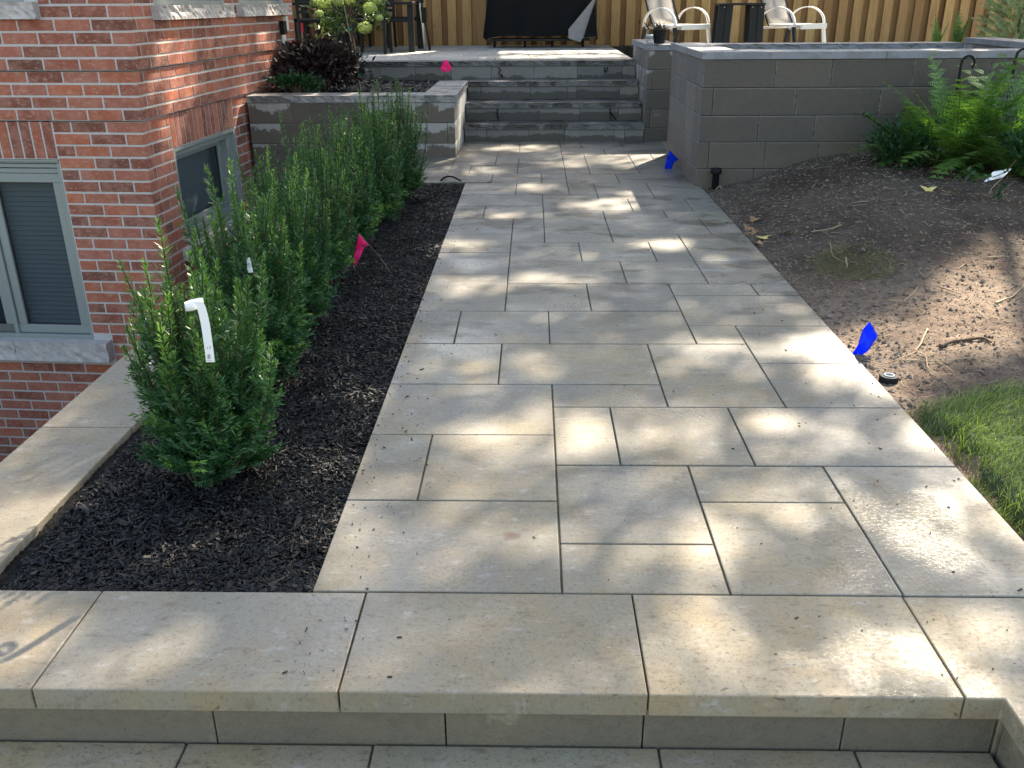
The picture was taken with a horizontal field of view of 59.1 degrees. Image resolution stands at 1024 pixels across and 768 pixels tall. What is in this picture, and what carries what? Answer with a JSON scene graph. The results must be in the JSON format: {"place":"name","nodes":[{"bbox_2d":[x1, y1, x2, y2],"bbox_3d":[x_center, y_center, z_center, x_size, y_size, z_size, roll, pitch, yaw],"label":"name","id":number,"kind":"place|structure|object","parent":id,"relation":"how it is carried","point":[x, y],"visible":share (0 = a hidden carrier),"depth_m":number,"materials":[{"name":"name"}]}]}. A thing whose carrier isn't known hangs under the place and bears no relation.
{"place":"outdoors","nodes":[
{"label":"outdoors","id":0,"kind":"place"},
{"bbox_2d":[0,183,464,592],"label":"mulch bed","id":1,"kind":"object","parent":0,"point":[12,567],"visible":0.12,"depth_m":3.19,"materials":[{"name":"black wood"}]},
{"bbox_2d":[115,217,286,487],"bbox_3d":[-1.037,-0.095,2.977,0.508,0.920,0.473,-20,30,-38],"label":"yew shrub","id":2,"kind":"object","parent":1,"relation":"on","point":[206,419],"visible":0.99,"depth_m":2.94,"materials":[{"name":"green plant"}]},
{"bbox_2d":[184,298,214,361],"bbox_3d":[-0.907,-0.159,2.639,0.083,0.186,0.042,11,26,26],"label":"plant tag","id":3,"kind":"object","parent":2,"relation":"hanging from","point":[196,304],"visible":1,"depth_m":2.61,"materials":[{"name":"white plastic"}]},
{"bbox_2d":[173,158,317,383],"bbox_3d":[-1.075,-0.446,3.744,0.506,0.967,0.477,0,23,1],"label":"yew shrub","id":4,"kind":"object","parent":1,"relation":"on","point":[284,328],"visible":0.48,"depth_m":3.67,"materials":[{"name":"green plant"}]},
{"bbox_2d":[246,258,252,272],"bbox_3d":[-1.031,-0.467,3.541,0.026,0.060,0.001,0,23,1],"label":"plant tag","id":5,"kind":"object","parent":4,"relation":"attached to","point":[249,266],"visible":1,"depth_m":3.54,"materials":[{"name":"white plastic"}]},
{"bbox_2d":[233,146,338,326],"bbox_3d":[-1.113,-0.709,4.426,0.500,0.922,0.484,0,23,1],"label":"yew shrub","id":6,"kind":"object","parent":1,"relation":"on","point":[315,297],"visible":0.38,"depth_m":4.38,"materials":[{"name":"green plant"}]},
{"bbox_2d":[273,112,361,286],"bbox_3d":[-1.125,-1.025,5.107,0.475,0.974,0.467,9,25,22],"label":"yew shrub","id":7,"kind":"object","parent":1,"relation":"on","point":[340,248],"visible":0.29,"depth_m":5.07,"materials":[{"name":"green plant"}]},
{"bbox_2d":[303,104,383,251],"bbox_3d":[-1.106,-1.329,5.857,0.510,0.952,0.459,0,23,1],"label":"yew shrub","id":8,"kind":"object","parent":1,"relation":"on","point":[363,204],"visible":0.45,"depth_m":5.81,"materials":[{"name":"green plant"}]},
{"bbox_2d":[353,235,390,272],"bbox_3d":[-0.842,-0.771,5.481,0.254,0.290,0.025,0,23,1],"label":"marker flag","id":9,"kind":"object","parent":1,"relation":"on","point":[362,244],"visible":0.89,"depth_m":5.47,"materials":[{"name":"pink plastic"}]},
{"bbox_2d":[337,80,407,223],"bbox_3d":[-1.025,-1.694,6.606,0.517,1.039,0.483,-16,27,-33],"label":"yew shrub","id":10,"kind":"object","parent":1,"relation":"on","point":[385,191],"visible":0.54,"depth_m":6.56,"materials":[{"name":"green plant"}]},
{"bbox_2d":[367,77,431,199],"bbox_3d":[-0.941,-2.016,7.444,0.510,0.981,0.504,-21,30,-39],"label":"yew shrub","id":11,"kind":"object","parent":1,"relation":"on","point":[411,179],"visible":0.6,"depth_m":7.39,"materials":[{"name":"green plant"}]},
{"bbox_2d":[440,176,460,191],"bbox_3d":[-0.547,-1.766,8.045,0.236,0.106,0.485,0,23,1],"label":"hose loop","id":12,"kind":"object","parent":1,"relation":"on","point":[446,177],"visible":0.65,"depth_m":8.22,"materials":[{"name":"black plastic"}]},
{"bbox_2d":[267,0,297,39],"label":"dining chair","id":13,"kind":"object","parent":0,"point":[295,29],"visible":0.13,"depth_m":13.48,"materials":[{"name":"black metal"}]},
{"bbox_2d":[467,45,632,99],"bbox_3d":[0.826,-4.963,14.161,15.000,0.512,5.220,0,23,1],"label":"patio base","id":14,"kind":"object","parent":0,"point":[627,50],"visible":0.03,"depth_m":15.54,"materials":[{"name":"grey concrete"}]},
{"bbox_2d":[292,0,1023,45],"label":"wooden fence","id":15,"kind":"object","parent":14,"relation":"on","point":[462,22],"visible":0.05,"depth_m":15.41,"materials":[{"name":"brown wood"}]},
{"bbox_2d":[365,142,903,600],"bbox_3d":[1.748,-0.995,6.581,6.200,0.291,8.830,0,23,1],"label":"path base","id":16,"kind":"object","parent":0,"point":[902,597],"visible":0.12,"depth_m":3.42,"materials":[{"name":"grey concrete"}]},
{"bbox_2d":[334,59,644,141],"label":"garden stairs","id":17,"kind":"structure","parent":16,"relation":"on","point":[567,95],"depth_m":11.05,"materials":[{"name":"stone"}]},
{"bbox_2d":[632,39,964,140],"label":"block wall","id":18,"kind":"structure","parent":16,"relation":"on","point":[653,66],"depth_m":10.30,"materials":[{"name":"concrete"}]},
{"bbox_2d":[646,34,652,43],"bbox_3d":[1.563,-3.917,10.253,0.081,0.103,0.081,0,23,1],"label":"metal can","id":19,"kind":"object","parent":18,"relation":"on","point":[649,38],"visible":1,"depth_m":10.23,"materials":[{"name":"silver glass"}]},
{"bbox_2d":[642,21,673,43],"bbox_3d":[1.679,-4.026,10.309,0.377,0.254,0.281,0,23,1],"label":"plant pot","id":20,"kind":"object","parent":18,"relation":"on","point":[659,34],"visible":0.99,"depth_m":10.29,"materials":[{"name":"black plastic"}]},
{"bbox_2d":[666,37,1023,188],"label":"block wall","id":21,"kind":"structure","parent":16,"relation":"on","point":[736,116],"depth_m":7.66,"materials":[{"name":"concrete"}]},
{"bbox_2d":[345,43,967,59],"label":"patio","id":22,"kind":"structure","parent":0,"point":[500,52],"depth_m":13.25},
{"bbox_2d":[294,0,337,43],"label":"dining chair","id":23,"kind":"object","parent":22,"relation":"on","point":[299,12],"visible":0.51,"depth_m":12.95,"materials":[{"name":"black metal"}]},
{"bbox_2d":[316,1,347,48],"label":"dining chair","id":24,"kind":"object","parent":22,"relation":"on","point":[319,33],"visible":0.16,"depth_m":14.72,"materials":[{"name":"black metal"}]},
{"bbox_2d":[309,1,382,46],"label":"climbing shrub","id":25,"kind":"object","parent":22,"relation":"on","point":[349,26],"visible":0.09,"depth_m":15.14,"materials":[{"name":"green plant"}]},
{"bbox_2d":[292,2,423,51],"bbox_3d":[-2.446,-5.553,14.025,2.000,0.700,1.350,0,23,1],"label":"dining table","id":26,"kind":"object","parent":22,"relation":"on","point":[410,18],"visible":0.37,"depth_m":13.50,"materials":[{"name":"black metal"}]},
{"bbox_2d":[352,0,392,53],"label":"dining chair","id":27,"kind":"object","parent":22,"relation":"on","point":[384,20],"visible":0.6,"depth_m":13.06,"materials":[{"name":"black metal"}]},
{"bbox_2d":[362,0,396,47],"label":"dining chair","id":28,"kind":"object","parent":22,"relation":"on","point":[392,10],"visible":0.35,"depth_m":14.97,"materials":[{"name":"black metal"}]},
{"bbox_2d":[417,0,430,50],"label":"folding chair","id":29,"kind":"object","parent":22,"relation":"on","point":[422,16],"visible":0.99,"depth_m":13.88,"materials":[{"name":"black metal"}]},
{"bbox_2d":[483,0,597,46],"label":"covered grill","id":30,"kind":"object","parent":22,"relation":"on","point":[573,20],"visible":1,"depth_m":14.41,"materials":[{"name":"black fabric"}]},
{"bbox_2d":[641,0,710,42],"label":"sling chair","id":31,"kind":"object","parent":22,"relation":"on","point":[663,11],"visible":0.89,"depth_m":13.17,"materials":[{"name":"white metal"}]},
{"bbox_2d":[711,3,765,42],"bbox_3d":[3.240,-5.115,12.960,0.680,0.655,0.451,0,23,1],"label":"side table","id":32,"kind":"object","parent":22,"relation":"on","point":[753,23],"visible":0.87,"depth_m":12.82,"materials":[{"name":"black metal"}]},
{"bbox_2d":[761,0,826,42],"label":"sling chair","id":33,"kind":"object","parent":22,"relation":"on","point":[780,13],"visible":0.88,"depth_m":13.15,"materials":[{"name":"white metal"}]},
{"bbox_2d":[931,15,948,41],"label":"fern","id":34,"kind":"object","parent":22,"relation":"on","point":[937,35],"visible":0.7,"depth_m":12.19,"materials":[{"name":"green plant"}]},
{"bbox_2d":[951,10,970,42],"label":"fern","id":35,"kind":"object","parent":22,"relation":"on","point":[958,36],"visible":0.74,"depth_m":12.19,"materials":[{"name":"green plant"}]},
{"bbox_2d":[971,0,1023,38],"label":"variegated conifer","id":36,"kind":"object","parent":22,"relation":"on","point":[1018,28],"visible":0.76,"depth_m":12.02,"materials":[{"name":"green plant"}]},
{"bbox_2d":[313,141,1023,597],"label":"path","id":37,"kind":"structure","parent":0,"point":[479,515],"depth_m":3.43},
{"bbox_2d":[282,166,1022,677],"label":"path crumbs","id":38,"kind":"object","parent":37,"relation":"on","point":[624,520],"visible":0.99,"depth_m":3.14,"materials":[{"name":"grey stone"}]},
{"bbox_2d":[664,151,678,168],"bbox_3d":[1.548,-2.163,8.768,0.132,0.206,0.025,0,23,1],"label":"marker flag","id":39,"kind":"object","parent":37,"relation":"on","point":[671,158],"visible":0.9,"depth_m":8.77,"materials":[{"name":"blue plastic"}]},
{"bbox_2d":[703,153,1023,540],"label":"garden soil","id":40,"kind":"structure","parent":0,"point":[948,315],"depth_m":5.38,"materials":[{"name":"brown soil"}]},
{"bbox_2d":[711,167,721,189],"bbox_3d":[1.776,-1.741,7.820,0.096,0.240,0.164,-5,23,-12],"label":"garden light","id":41,"kind":"object","parent":40,"relation":"on","point":[716,172],"visible":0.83,"depth_m":7.81,"materials":[{"name":"black plastic"}]},
{"bbox_2d":[743,223,752,230],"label":"fallen leaf","id":42,"kind":"object","parent":40,"relation":"on","point":[747,227],"visible":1,"depth_m":6.49,"materials":[{"name":"brown plant"}]},
{"bbox_2d":[744,215,757,221],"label":"fallen leaf","id":43,"kind":"object","parent":40,"relation":"on","point":[752,219],"visible":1,"depth_m":6.65,"materials":[{"name":"plant"}]},
{"bbox_2d":[744,228,758,234],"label":"fallen leaf","id":44,"kind":"object","parent":40,"relation":"on","point":[754,231],"visible":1,"depth_m":6.37,"materials":[{"name":"brown plant"}]},
{"bbox_2d":[757,235,770,238],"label":"fallen leaf","id":45,"kind":"object","parent":40,"relation":"on","point":[763,237],"visible":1,"depth_m":6.20,"materials":[{"name":"yellow plant"}]},
{"bbox_2d":[811,224,842,231],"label":"twig","id":46,"kind":"object","parent":40,"relation":"on","point":[827,229],"visible":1,"depth_m":6.09,"materials":[{"name":"wood"}]},
{"bbox_2d":[806,239,900,280],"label":"grass clump","id":47,"kind":"object","parent":40,"relation":"on","point":[857,263],"visible":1,"depth_m":5.41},
{"bbox_2d":[852,321,878,354],"bbox_3d":[1.643,-0.200,4.167,0.125,0.194,0.025,0,23,1],"label":"marker flag","id":48,"kind":"object","parent":40,"relation":"on","point":[868,336],"visible":0.94,"depth_m":4.17,"materials":[{"name":"blue plastic"}]},
{"bbox_2d":[709,153,1023,415],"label":"root fibres","id":49,"kind":"object","parent":40,"relation":"on","point":[891,267],"visible":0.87,"depth_m":5.38,"materials":[{"name":"brown plant"}]},
{"bbox_2d":[712,154,1023,409],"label":"pebbles","id":50,"kind":"object","parent":40,"relation":"on","point":[875,304],"visible":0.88,"depth_m":5.36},
{"bbox_2d":[862,110,896,148],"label":"leafy sprig","id":51,"kind":"object","parent":40,"relation":"on","point":[874,121],"visible":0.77,"depth_m":7.18,"materials":[{"name":"green plant"}]},
{"bbox_2d":[882,156,888,164],"bbox_3d":[2.975,-1.774,7.164,0.101,0.059,0.054,-15,27,-31],"label":"green tag","id":52,"kind":"object","parent":40,"relation":"on","point":[885,160],"visible":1,"depth_m":7.15,"materials":[{"name":"green"}]},
{"bbox_2d":[878,372,898,384],"bbox_3d":[1.626,-0.006,3.904,0.080,0.074,0.080,0,23,1],"label":"sprinkler head","id":53,"kind":"object","parent":40,"relation":"in","point":[887,378],"visible":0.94,"depth_m":3.87},
{"bbox_2d":[894,158,904,169],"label":"leafy sprig","id":54,"kind":"object","parent":40,"relation":"on","point":[899,166],"visible":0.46,"depth_m":7.12,"materials":[{"name":"green plant"}]},
{"bbox_2d":[895,109,905,154],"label":"leafy sprig","id":55,"kind":"object","parent":40,"relation":"on","point":[897,115],"visible":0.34,"depth_m":7.21,"materials":[{"name":"green plant"}]},
{"bbox_2d":[855,110,946,171],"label":"rose bush","id":56,"kind":"object","parent":40,"relation":"on","point":[897,134],"visible":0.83,"depth_m":7.10,"materials":[{"name":"green plant"}]},
{"bbox_2d":[874,328,953,376],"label":"twig","id":57,"kind":"object","parent":40,"relation":"on","point":[922,339],"visible":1,"depth_m":4.07,"materials":[{"name":"brown wood"}]},
{"bbox_2d":[846,100,1003,163],"bbox_3d":[3.190,-2.027,7.278,1.076,0.557,1.026,0,23,1],"label":"fern","id":58,"kind":"object","parent":40,"relation":"on","point":[914,120],"visible":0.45,"depth_m":7.03,"materials":[{"name":"green plant"}]},
{"bbox_2d":[921,186,936,191],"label":"maple leaf","id":59,"kind":"object","parent":40,"relation":"on","point":[930,189],"visible":1,"depth_m":6.48,"materials":[{"name":"yellow plant"}]},
{"bbox_2d":[921,154,948,164],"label":"leafy sprig","id":60,"kind":"object","parent":40,"relation":"on","point":[935,159],"visible":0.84,"depth_m":7.00,"materials":[{"name":"green plant"}]},
{"bbox_2d":[871,51,1023,178],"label":"fern","id":61,"kind":"object","parent":40,"relation":"on","point":[942,99],"visible":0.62,"depth_m":6.95,"materials":[{"name":"green plant"}]},
{"bbox_2d":[939,286,959,293],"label":"twig","id":62,"kind":"object","parent":40,"relation":"on","point":[948,289],"visible":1,"depth_m":4.82,"materials":[{"name":"beige wood"}]},
{"bbox_2d":[901,358,1007,367],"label":"twig","id":63,"kind":"object","parent":40,"relation":"on","point":[949,360],"visible":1,"depth_m":4.00,"materials":[{"name":"brown wood"}]},
{"bbox_2d":[950,55,975,119],"bbox_3d":[3.599,-2.164,7.276,0.123,0.921,0.020,0,23,1],"label":"garden hook","id":64,"kind":"object","parent":40,"relation":"on","point":[961,64],"visible":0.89,"depth_m":7.12,"materials":[{"name":"black metal"}]},
{"bbox_2d":[905,74,1023,178],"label":"fern","id":65,"kind":"object","parent":40,"relation":"on","point":[955,160],"visible":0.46,"depth_m":6.90,"materials":[{"name":"green plant"}]},
{"bbox_2d":[938,337,991,347],"bbox_3d":[2.089,-0.192,4.186,0.236,0.040,0.076,0,23,1],"label":"wood piece","id":66,"kind":"object","parent":40,"relation":"on","point":[944,344],"visible":1,"depth_m":4.20,"materials":[{"name":"brown plant"}]},
{"bbox_2d":[951,52,1023,178],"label":"fern","id":67,"kind":"object","parent":40,"relation":"on","point":[1013,110],"visible":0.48,"depth_m":7.07,"materials":[{"name":"green plant"}]},
{"bbox_2d":[957,135,1023,176],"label":"fern","id":68,"kind":"object","parent":40,"relation":"on","point":[999,166],"visible":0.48,"depth_m":6.79,"materials":[{"name":"green plant"}]},
{"bbox_2d":[965,160,1015,182],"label":"leafy sprig","id":69,"kind":"object","parent":40,"relation":"on","point":[972,174],"visible":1,"depth_m":6.35,"materials":[{"name":"green plant"}]},
{"bbox_2d":[984,169,1010,190],"bbox_3d":[3.433,-1.395,6.426,0.285,0.252,0.083,-7,24,-15],"label":"plant card","id":70,"kind":"object","parent":40,"relation":"on","point":[995,173],"visible":0.71,"depth_m":6.38,"materials":[{"name":"white plastic"}]},
{"bbox_2d":[987,256,1008,257],"bbox_3d":[2.845,-0.741,5.272,0.144,0.015,0.017,-1,23,-2],"label":"wood sliver","id":71,"kind":"object","parent":40,"relation":"on","point":[996,256],"visible":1,"depth_m":5.27,"materials":[{"name":"beige wood"}]},
{"bbox_2d":[992,176,1009,200],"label":"leafy sprig","id":72,"kind":"object","parent":40,"relation":"on","point":[999,196],"visible":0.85,"depth_m":6.20,"materials":[{"name":"green plant"}]},
{"bbox_2d":[991,121,1023,175],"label":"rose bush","id":73,"kind":"object","parent":40,"relation":"on","point":[1014,145],"visible":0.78,"depth_m":6.71,"materials":[{"name":"green plant"}]},
{"bbox_2d":[994,285,1023,303],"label":"twig","id":74,"kind":"object","parent":40,"relation":"on","point":[999,301],"visible":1,"depth_m":4.62,"materials":[{"name":"beige wood"}]},
{"bbox_2d":[997,48,1023,155],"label":"garden hook","id":75,"kind":"object","parent":40,"relation":"on","point":[1016,56],"visible":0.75,"depth_m":7.09,"materials":[{"name":"black metal"}]},
{"bbox_2d":[904,374,1023,535],"bbox_3d":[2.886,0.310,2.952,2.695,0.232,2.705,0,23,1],"label":"grass","id":76,"kind":"structure","parent":0,"point":[927,430],"depth_m":3.38,"materials":[{"name":"green plant"}]},
{"bbox_3d":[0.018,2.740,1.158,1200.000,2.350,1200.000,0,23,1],"label":"ground","id":77,"kind":"structure","parent":0,"visible":0},
{"bbox_2d":[0,217,290,573],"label":"bed border","id":78,"kind":"object","parent":77,"relation":"on","point":[49,468],"visible":0.16,"depth_m":3.28,"materials":[{"name":"concrete"}]},
{"bbox_2d":[0,0,295,461],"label":"brick house","id":79,"kind":"structure","parent":77,"relation":"on","point":[120,120],"depth_m":7.76,"materials":[{"name":"brick"}]},
{"bbox_2d":[0,0,23,1],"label":"window","id":80,"kind":"structure","parent":79,"relation":"in","point":[0,0],"depth_m":6.96,"materials":[{"name":"plastic"}]},
{"bbox_2d":[0,159,93,338],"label":"window","id":81,"kind":"structure","parent":79,"relation":"in","point":[42,292],"depth_m":7.88,"materials":[{"name":"plastic"}]},
{"bbox_2d":[153,0,220,4],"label":"window","id":82,"kind":"structure","parent":79,"relation":"in","point":[156,2],"depth_m":7.97,"materials":[{"name":"plastic"}]},
{"bbox_2d":[173,128,243,242],"bbox_3d":[-2.991,-1.932,8.668,0.250,0.850,1.440,2,23,5],"label":"window","id":83,"kind":"structure","parent":79,"relation":"in","point":[191,158],"depth_m":8.92,"materials":[{"name":"plastic"}]},
{"bbox_2d":[239,0,279,3],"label":"window","id":84,"kind":"structure","parent":79,"relation":"in","point":[250,1],"depth_m":9.71,"materials":[{"name":"plastic"}]},
{"bbox_2d":[279,16,288,43],"bbox_3d":[-2.603,-4.053,10.342,0.050,0.300,0.210,2,23,5],"label":"outdoor outlet","id":85,"kind":"object","parent":79,"relation":"attached to","point":[284,25],"visible":0.89,"depth_m":10.30,"materials":[{"name":"black plastic"}]},
{"bbox_2d":[246,81,467,217],"bbox_3d":[-1.632,-2.539,10.494,2.172,1.726,1.905,0,23,1],"label":"raised planter","id":86,"kind":"object","parent":77,"relation":"on","point":[443,103],"visible":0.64,"depth_m":9.42,"materials":[{"name":"stone"}]},
{"bbox_2d":[269,78,441,92],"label":"planter mulch","id":87,"kind":"object","parent":86,"relation":"in","point":[388,84],"visible":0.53,"depth_m":10.53,"materials":[{"name":"black soil"}]},
{"bbox_2d":[263,68,327,92],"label":"shrub","id":88,"kind":"object","parent":87,"relation":"on","point":[297,80],"visible":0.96,"depth_m":9.79,"materials":[{"name":"green plant"}]},
{"bbox_2d":[269,30,382,92],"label":"purple shrub","id":89,"kind":"object","parent":87,"relation":"on","point":[330,60],"visible":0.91,"depth_m":9.98,"materials":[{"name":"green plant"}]},
{"bbox_2d":[294,0,391,90],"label":"hydrangea standard","id":90,"kind":"object","parent":87,"relation":"on","point":[369,7],"visible":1,"depth_m":10.04,"materials":[{"name":"green plant"}]},
{"bbox_2d":[440,60,451,83],"bbox_3d":[-0.753,-3.554,10.349,0.140,0.309,0.030,0,23,1],"label":"marker flag","id":91,"kind":"object","parent":86,"relation":"on","point":[445,67],"visible":0.98,"depth_m":10.33,"materials":[{"name":"pink plastic"}]},
{"bbox_2d":[0,741,998,767],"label":"paving","id":92,"kind":"structure","parent":77,"relation":"on","point":[14,754],"depth_m":2.19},
{"bbox_2d":[0,590,1023,767],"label":"front step","id":93,"kind":"object","parent":77,"relation":"on","point":[658,672],"visible":0.95,"depth_m":2.22,"materials":[{"name":"stone"}]}
]}

